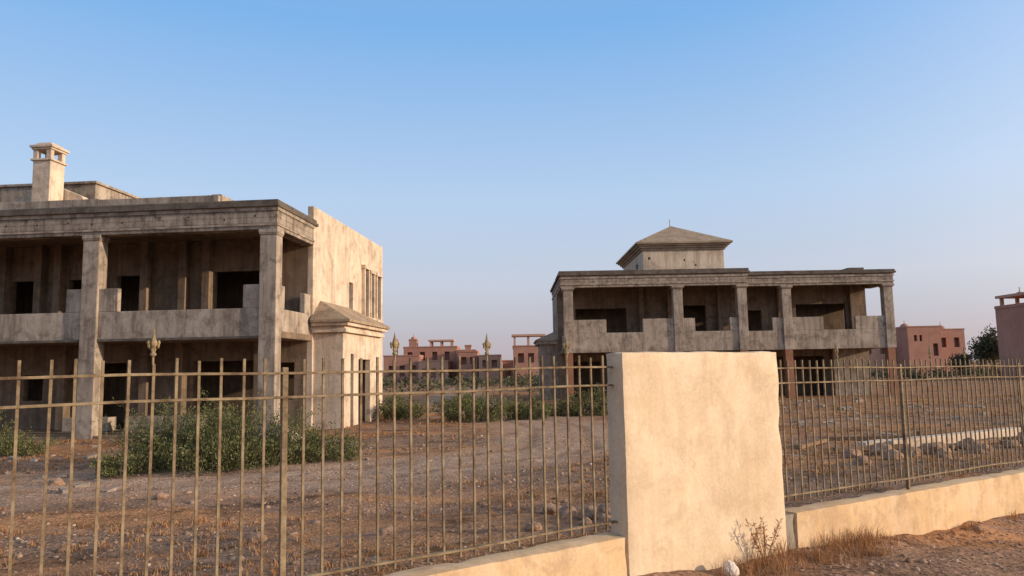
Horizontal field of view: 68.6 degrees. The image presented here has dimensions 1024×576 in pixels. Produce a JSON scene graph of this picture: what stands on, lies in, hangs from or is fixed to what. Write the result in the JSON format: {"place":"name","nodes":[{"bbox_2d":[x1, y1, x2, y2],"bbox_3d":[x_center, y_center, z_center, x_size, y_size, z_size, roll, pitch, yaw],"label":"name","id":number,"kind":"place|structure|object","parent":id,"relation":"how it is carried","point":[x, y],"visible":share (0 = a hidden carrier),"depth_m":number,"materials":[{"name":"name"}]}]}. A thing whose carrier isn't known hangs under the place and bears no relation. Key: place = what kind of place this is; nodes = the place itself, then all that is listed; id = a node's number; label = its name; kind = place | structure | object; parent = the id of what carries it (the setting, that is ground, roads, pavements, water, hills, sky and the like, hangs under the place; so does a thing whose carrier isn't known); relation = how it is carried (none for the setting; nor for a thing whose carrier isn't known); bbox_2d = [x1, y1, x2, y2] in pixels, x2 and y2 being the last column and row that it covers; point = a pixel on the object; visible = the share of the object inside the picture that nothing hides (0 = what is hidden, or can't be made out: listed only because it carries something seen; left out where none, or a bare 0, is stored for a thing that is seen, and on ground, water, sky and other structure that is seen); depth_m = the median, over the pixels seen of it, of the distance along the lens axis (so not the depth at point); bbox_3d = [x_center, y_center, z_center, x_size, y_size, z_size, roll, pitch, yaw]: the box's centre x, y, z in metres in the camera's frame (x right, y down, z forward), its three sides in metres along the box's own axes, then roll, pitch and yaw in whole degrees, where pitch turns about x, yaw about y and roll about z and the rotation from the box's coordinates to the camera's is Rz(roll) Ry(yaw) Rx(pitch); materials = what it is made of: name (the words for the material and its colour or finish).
{"place":"outdoors","nodes":[
{"label":"outdoors","id":0,"kind":"place"},
{"bbox_2d":[0,361,1023,575],"bbox_3d":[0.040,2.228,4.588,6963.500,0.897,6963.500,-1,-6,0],"label":"ground","id":1,"kind":"structure","parent":0,"point":[29,488],"depth_m":12.39,"materials":[{"name":"soil"}]},
{"bbox_2d":[0,410,33,449],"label":"shrub","id":2,"kind":"object","parent":1,"relation":"on","point":[2,433],"visible":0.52,"depth_m":21.32,"materials":[{"name":"green plant"}]},
{"bbox_2d":[0,432,60,456],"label":"shrub","id":3,"kind":"object","parent":1,"relation":"on","point":[22,446],"visible":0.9,"depth_m":20.38,"materials":[{"name":"green plant"}]},
{"bbox_2d":[47,478,64,485],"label":"rock","id":4,"kind":"object","parent":1,"relation":"on","point":[55,481],"visible":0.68,"depth_m":14.62,"materials":[{"name":"beige stone"}]},
{"bbox_2d":[89,446,157,477],"bbox_3d":[-8.266,3.669,15.886,1.356,0.718,1.287,-1,-6,0],"label":"shrub","id":5,"kind":"object","parent":1,"relation":"on","point":[109,469],"visible":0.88,"depth_m":15.74,"materials":[{"name":"green plant"}]},
{"bbox_2d":[153,492,168,499],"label":"rock","id":6,"kind":"object","parent":1,"relation":"on","point":[160,496],"visible":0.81,"depth_m":12.62,"materials":[{"name":"beige stone"}]},
{"bbox_2d":[93,392,260,468],"bbox_3d":[-7.474,3.294,17.438,3.554,1.773,3.326,-1,-6,0],"label":"shrub","id":7,"kind":"object","parent":1,"relation":"on","point":[165,432],"visible":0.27,"depth_m":16.74,"materials":[{"name":"green plant"}]},
{"bbox_2d":[0,142,389,440],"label":"unfinished villa","id":8,"kind":"object","parent":1,"relation":"on","point":[93,274],"visible":0.84,"depth_m":28.77,"materials":[{"name":"concrete"}]},
{"bbox_2d":[132,428,275,473],"bbox_3d":[-6.825,3.541,16.485,2.809,1.009,2.390,3,-8,-36],"label":"shrub","id":9,"kind":"object","parent":1,"relation":"on","point":[182,453],"visible":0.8,"depth_m":16.15,"materials":[{"name":"green plant"}]},
{"bbox_2d":[163,387,339,469],"bbox_3d":[-6.208,3.195,17.398,3.295,1.887,3.813,3,-7,-32],"label":"shrub","id":10,"kind":"object","parent":1,"relation":"on","point":[227,432],"visible":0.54,"depth_m":16.86,"materials":[{"name":"green plant"}]},
{"bbox_2d":[245,531,267,543],"bbox_3d":[-3.139,3.079,9.224,0.242,0.169,0.226,-5,-8,36],"label":"rock","id":11,"kind":"object","parent":1,"relation":"on","point":[254,535],"visible":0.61,"depth_m":9.16,"materials":[{"name":"grey stone"}]},
{"bbox_2d":[252,413,328,464],"bbox_3d":[-5.212,3.522,17.585,1.831,1.254,1.906,2,-7,-24],"label":"shrub","id":12,"kind":"object","parent":1,"relation":"on","point":[298,457],"visible":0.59,"depth_m":17.30,"materials":[{"name":"green plant"}]},
{"bbox_2d":[289,428,374,461],"bbox_3d":[-4.263,3.709,17.871,1.630,0.842,1.948,-5,-7,34],"label":"shrub","id":13,"kind":"object","parent":1,"relation":"on","point":[332,453],"visible":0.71,"depth_m":17.73,"materials":[{"name":"green plant"}]},
{"bbox_2d":[379,525,396,535],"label":"rock","id":14,"kind":"object","parent":1,"relation":"on","point":[386,531],"visible":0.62,"depth_m":9.26,"materials":[{"name":"grey stone"}]},
{"bbox_2d":[373,394,435,419],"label":"shrub","id":15,"kind":"object","parent":1,"relation":"on","point":[403,413],"visible":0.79,"depth_m":32.24,"materials":[{"name":"green plant"}]},
{"bbox_2d":[383,334,477,383],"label":"red villa","id":16,"kind":"object","parent":1,"relation":"on","point":[416,353],"visible":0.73,"depth_m":128.24,"materials":[{"name":"paint"}]},
{"bbox_2d":[445,393,483,409],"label":"shrub","id":17,"kind":"object","parent":1,"relation":"on","point":[463,400],"visible":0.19,"depth_m":39.47,"materials":[{"name":"green plant"}]},
{"bbox_2d":[431,385,512,422],"bbox_3d":[-1.611,4.741,30.597,3.663,1.623,2.771,-4,-7,24],"label":"shrub","id":18,"kind":"object","parent":1,"relation":"on","point":[467,408],"visible":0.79,"depth_m":30.37,"materials":[{"name":"green plant"}]},
{"bbox_2d":[457,345,513,382],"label":"red villa","id":19,"kind":"object","parent":1,"relation":"on","point":[467,354],"visible":0.56,"depth_m":123.33,"materials":[{"name":"paint"}]},
{"bbox_2d":[383,532,626,575],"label":"boundary wall","id":20,"kind":"structure","parent":1,"relation":"on","point":[601,554],"depth_m":4.71,"materials":[{"name":"beige paint"}]},
{"bbox_2d":[0,330,617,575],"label":"metal fence","id":21,"kind":"object","parent":20,"relation":"on","point":[153,343],"visible":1,"depth_m":4.02,"materials":[{"name":"metal"}]},
{"bbox_2d":[4,397,1020,498],"bbox_3d":[3.298,4.924,28.134,37.645,0.494,30.834,-1,-6,0],"label":"rubble","id":22,"kind":"object","parent":1,"relation":"on","point":[61,490],"visible":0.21,"depth_m":21.07,"materials":[{"name":"stone"}]},
{"bbox_2d":[492,391,557,419],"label":"shrub","id":23,"kind":"object","parent":1,"relation":"on","point":[523,410],"visible":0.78,"depth_m":31.27,"materials":[{"name":"green plant"}]},
{"bbox_2d":[512,334,544,382],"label":"red villa","id":24,"kind":"object","parent":1,"relation":"on","point":[522,353],"visible":0.23,"depth_m":111.64,"materials":[{"name":"paint"}]},
{"bbox_2d":[525,521,542,531],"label":"rock","id":25,"kind":"object","parent":1,"relation":"on","point":[537,526],"visible":0.76,"depth_m":8.99,"materials":[{"name":"grey stone"}]},
{"bbox_2d":[542,503,560,513],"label":"rock","id":26,"kind":"object","parent":1,"relation":"on","point":[551,508],"visible":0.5,"depth_m":10.41,"materials":[{"name":"grey stone"}]},
{"bbox_2d":[546,398,576,415],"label":"shrub","id":27,"kind":"object","parent":1,"relation":"on","point":[559,408],"visible":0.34,"depth_m":33.25,"materials":[{"name":"green plant"}]},
{"bbox_2d":[559,505,576,515],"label":"rock","id":28,"kind":"object","parent":1,"relation":"on","point":[564,510],"visible":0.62,"depth_m":10.06,"materials":[{"name":"grey stone"}]},
{"bbox_2d":[546,383,607,415],"bbox_3d":[3.504,4.915,33.188,4.051,1.486,2.686,-1,-6,0],"label":"shrub","id":29,"kind":"object","parent":1,"relation":"on","point":[597,405],"visible":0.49,"depth_m":32.86,"materials":[{"name":"green plant"}]},
{"bbox_2d":[578,517,591,525],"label":"rock","id":30,"kind":"object","parent":1,"relation":"on","point":[587,520],"visible":0.52,"depth_m":9.18,"materials":[{"name":"grey stone"}]},
{"bbox_2d":[578,505,596,519],"bbox_3d":[0.992,2.937,9.748,0.311,0.228,0.284,-5,-7,32],"label":"rock","id":31,"kind":"object","parent":1,"relation":"on","point":[588,512],"visible":0.41,"depth_m":9.65,"materials":[{"name":"grey stone"}]},
{"bbox_2d":[596,503,610,519],"bbox_3d":[1.268,2.859,9.440,0.409,0.317,0.418,-3,-6,15],"label":"rock","id":32,"kind":"object","parent":1,"relation":"on","point":[600,509],"visible":0.23,"depth_m":9.37,"materials":[{"name":"grey stone"}]},
{"bbox_2d":[597,513,610,525],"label":"rock","id":33,"kind":"object","parent":1,"relation":"on","point":[602,517],"visible":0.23,"depth_m":8.90,"materials":[{"name":"grey stone"}]},
{"bbox_2d":[382,363,1001,393],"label":"distant trees","id":34,"kind":"object","parent":1,"relation":"on","point":[387,383],"visible":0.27,"depth_m":91.66,"materials":[{"name":"green plant"}]},
{"bbox_2d":[606,351,786,575],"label":"pier","id":35,"kind":"structure","parent":1,"relation":"on","point":[695,460],"depth_m":5.48,"materials":[{"name":"beige paint"}]},
{"bbox_2d":[533,220,898,401],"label":"unfinished villa","id":36,"kind":"object","parent":1,"relation":"on","point":[671,289],"visible":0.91,"depth_m":48.94,"materials":[{"name":"concrete"}]},
{"bbox_2d":[722,560,738,575],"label":"rock","id":37,"kind":"object","parent":1,"relation":"on","point":[733,567],"visible":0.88,"depth_m":5.31,"materials":[{"name":"beige stone"}]},
{"bbox_2d":[745,516,783,560],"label":"dry thistle","id":38,"kind":"object","parent":1,"relation":"on","point":[764,545],"visible":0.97,"depth_m":5.69,"materials":[{"name":"plant"}]},
{"bbox_2d":[785,513,795,549],"bbox_3d":[2.207,2.383,6.095,0.144,1.090,0.179,3,-7,-35],"label":"cement stub","id":39,"kind":"object","parent":1,"relation":"on","point":[789,523],"visible":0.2,"depth_m":6.07,"materials":[{"name":"beige concrete"}]},
{"bbox_2d":[841,449,861,457],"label":"rock","id":40,"kind":"object","parent":1,"relation":"on","point":[846,453],"visible":0.48,"depth_m":16.00,"materials":[{"name":"grey stone"}]},
{"bbox_2d":[853,455,871,464],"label":"rock","id":41,"kind":"object","parent":1,"relation":"on","point":[860,460],"visible":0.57,"depth_m":14.80,"materials":[{"name":"grey stone"}]},
{"bbox_2d":[870,443,891,454],"bbox_3d":[8.284,3.674,16.891,0.550,0.370,0.510,-1,-6,4],"label":"rock","id":42,"kind":"object","parent":1,"relation":"on","point":[884,448],"visible":0.37,"depth_m":16.75,"materials":[{"name":"stone"}]},
{"bbox_2d":[883,449,903,459],"bbox_3d":[7.750,3.433,15.308,0.392,0.293,0.407,2,-7,-25],"label":"rock","id":43,"kind":"object","parent":1,"relation":"on","point":[891,454],"visible":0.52,"depth_m":15.21,"materials":[{"name":"grey stone"}]},
{"bbox_2d":[785,467,1023,547],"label":"wall","id":44,"kind":"structure","parent":1,"relation":"on","point":[928,508],"depth_m":7.17,"materials":[{"name":"beige paint"}]},
{"bbox_2d":[777,345,1023,501],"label":"metal fence","id":45,"kind":"object","parent":44,"relation":"on","point":[900,380],"visible":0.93,"depth_m":7.37,"materials":[{"name":"metal"}]},
{"bbox_2d":[794,427,1021,451],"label":"timber planks","id":46,"kind":"object","parent":1,"relation":"on","point":[817,442],"visible":0.42,"depth_m":19.46,"materials":[{"name":"brown wood"}]},
{"bbox_2d":[900,446,920,456],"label":"rock","id":47,"kind":"object","parent":1,"relation":"on","point":[913,451],"visible":0.4,"depth_m":16.16,"materials":[{"name":"grey stone"}]},
{"bbox_2d":[869,323,965,374],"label":"red villa","id":48,"kind":"object","parent":1,"relation":"on","point":[913,342],"visible":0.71,"depth_m":122.47,"materials":[{"name":"paint"}]},
{"bbox_2d":[919,442,950,454],"bbox_3d":[9.374,3.613,16.591,0.560,0.418,0.601,3,-7,-31],"label":"rock","id":49,"kind":"object","parent":1,"relation":"on","point":[934,447],"visible":0.41,"depth_m":16.46,"materials":[{"name":"stone"}]},
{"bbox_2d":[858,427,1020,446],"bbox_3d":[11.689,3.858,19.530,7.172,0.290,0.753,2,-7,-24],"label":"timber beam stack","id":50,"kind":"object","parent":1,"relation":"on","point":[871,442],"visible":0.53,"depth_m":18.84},
{"bbox_2d":[936,450,951,457],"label":"rock","id":51,"kind":"object","parent":1,"relation":"on","point":[941,455],"visible":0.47,"depth_m":15.52,"materials":[{"name":"grey stone"}]},
{"bbox_2d":[947,352,974,371],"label":"olive tree","id":52,"kind":"object","parent":1,"relation":"on","point":[968,357],"visible":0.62,"depth_m":91.00,"materials":[{"name":"green plant"}]},
{"bbox_2d":[958,437,979,449],"bbox_3d":[10.477,3.603,17.199,0.491,0.368,0.506,-6,-8,38],"label":"rock","id":53,"kind":"object","parent":1,"relation":"on","point":[969,443],"visible":0.38,"depth_m":17.07,"materials":[{"name":"grey stone"}]},
{"bbox_2d":[972,525,985,531],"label":"rock","id":54,"kind":"object","parent":1,"relation":"on","point":[976,527],"visible":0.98,"depth_m":7.45,"materials":[{"name":"stone"}]},
{"bbox_2d":[965,323,998,375],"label":"olive tree","id":55,"kind":"object","parent":1,"relation":"on","point":[985,346],"visible":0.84,"depth_m":89.11,"materials":[{"name":"green plant"}]},
{"bbox_2d":[973,443,993,453],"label":"rock","id":56,"kind":"object","parent":1,"relation":"on","point":[983,448],"visible":0.43,"depth_m":15.80,"materials":[{"name":"brown stone"}]},
{"bbox_2d":[972,338,998,375],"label":"olive tree","id":57,"kind":"object","parent":1,"relation":"on","point":[985,360],"visible":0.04,"depth_m":92.71,"materials":[{"name":"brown plant"}]},
{"bbox_2d":[994,287,1023,378],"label":"red tower villa","id":58,"kind":"object","parent":1,"relation":"on","point":[1010,325],"visible":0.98,"depth_m":82.62,"materials":[{"name":"paint"}]},
{"bbox_2d":[1003,439,1021,447],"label":"rock","id":59,"kind":"object","parent":1,"relation":"on","point":[1013,444],"visible":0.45,"depth_m":16.52,"materials":[{"name":"brown stone"}]},
{"bbox_2d":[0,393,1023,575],"bbox_3d":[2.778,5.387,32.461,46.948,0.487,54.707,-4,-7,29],"label":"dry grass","id":60,"kind":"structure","parent":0,"point":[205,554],"depth_m":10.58,"materials":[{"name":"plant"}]},
{"bbox_2d":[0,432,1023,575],"bbox_3d":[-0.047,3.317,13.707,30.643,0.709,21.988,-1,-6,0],"label":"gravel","id":61,"kind":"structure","parent":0,"point":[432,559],"depth_m":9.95,"materials":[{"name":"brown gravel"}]},
{"bbox_2d":[0,0,1023,369],"label":"sky","id":62,"kind":"structure","parent":0,"point":[490,150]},
{"bbox_2d":[715,510,1019,575],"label":"dry grass","id":63,"kind":"structure","parent":0,"point":[865,541],"depth_m":5.89,"materials":[{"name":"plant"}]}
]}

